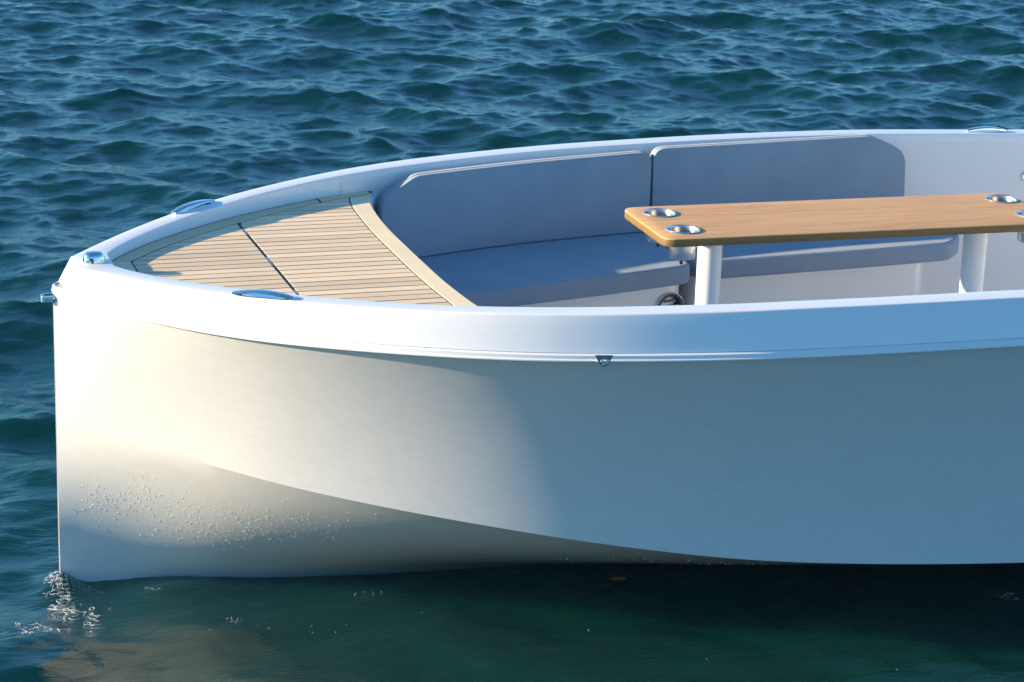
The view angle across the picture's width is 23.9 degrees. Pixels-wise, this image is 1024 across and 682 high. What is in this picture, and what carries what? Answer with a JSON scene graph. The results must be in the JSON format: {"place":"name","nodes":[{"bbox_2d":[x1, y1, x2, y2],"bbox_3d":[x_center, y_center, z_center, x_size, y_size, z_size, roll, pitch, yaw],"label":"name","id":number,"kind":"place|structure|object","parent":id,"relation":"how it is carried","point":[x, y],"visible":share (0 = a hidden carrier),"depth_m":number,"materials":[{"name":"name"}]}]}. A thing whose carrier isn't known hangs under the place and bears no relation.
{"place":"outdoors","nodes":[
{"label":"outdoors","id":0,"kind":"place"},
{"bbox_2d":[0,0,1023,681],"bbox_3d":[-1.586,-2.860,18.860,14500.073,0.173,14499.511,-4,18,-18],"label":"sea","id":1,"kind":"structure","parent":0,"point":[118,116],"depth_m":12.46,"materials":[{"name":"teal liquid"}]},
{"bbox_2d":[2,571,1018,669],"bbox_3d":[0.075,0.836,6.766,3.021,0.064,1.182,0,17,-8],"label":"foam","id":2,"kind":"object","parent":1,"relation":"on","point":[56,575],"visible":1,"depth_m":6.94,"materials":[{"name":"white"}]},
{"bbox_2d":[40,126,1023,581],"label":"motorboat","id":3,"kind":"object","parent":1,"relation":"on","point":[328,350],"visible":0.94,"depth_m":6.68,"materials":[{"name":"painted fiberglass"},{"name":"teak"},{"name":"steel"}]},
{"bbox_2d":[73,461,776,564],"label":"water drops","id":4,"kind":"object","parent":3,"relation":"attached to","point":[206,513],"visible":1,"depth_m":6.96,"materials":[{"name":"white"}]},
{"bbox_2d":[418,232,689,306],"bbox_3d":[0.051,-0.227,7.941,1.176,0.068,0.504,-8,19,-30],"label":"seat cushion","id":5,"kind":"object","parent":3,"relation":"on","point":[519,274],"visible":0.69,"depth_m":7.88,"materials":[{"name":"fabric"}]},
{"bbox_2d":[376,150,650,256],"bbox_3d":[0.006,-0.468,8.122,1.042,0.282,0.126,-8,20,-30],"label":"backrest cushion","id":6,"kind":"object","parent":5,"relation":"on","point":[428,213],"visible":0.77,"depth_m":8.11,"materials":[{"name":"fabric"}]},
{"bbox_2d":[666,235,958,278],"bbox_3d":[1.055,-0.323,8.372,1.068,0.068,0.433,-4,18,-18],"label":"seat cushion","id":7,"kind":"object","parent":3,"relation":"on","point":[746,260],"visible":0.49,"depth_m":8.22,"materials":[{"name":"fabric"}]},
{"bbox_2d":[649,134,904,206],"bbox_3d":[0.940,-0.563,8.508,0.990,0.301,0.062,-4,18,-20],"label":"backrest cushion","id":8,"kind":"object","parent":7,"relation":"on","point":[831,167],"visible":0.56,"depth_m":8.46,"materials":[{"name":"fabric"}]},
{"bbox_2d":[625,193,1023,304],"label":"table","id":9,"kind":"object","parent":3,"relation":"on","point":[681,232],"visible":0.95,"depth_m":7.51,"materials":[{"name":"brown wood"}]},
{"bbox_2d":[610,577,625,581],"bbox_3d":[0.316,0.713,7.227,0.052,0.008,0.023,2,30,-22],"label":"leaf","id":10,"kind":"object","parent":1,"relation":"on","point":[618,579],"visible":1,"depth_m":7.23,"materials":[{"name":"brown"}]}
]}

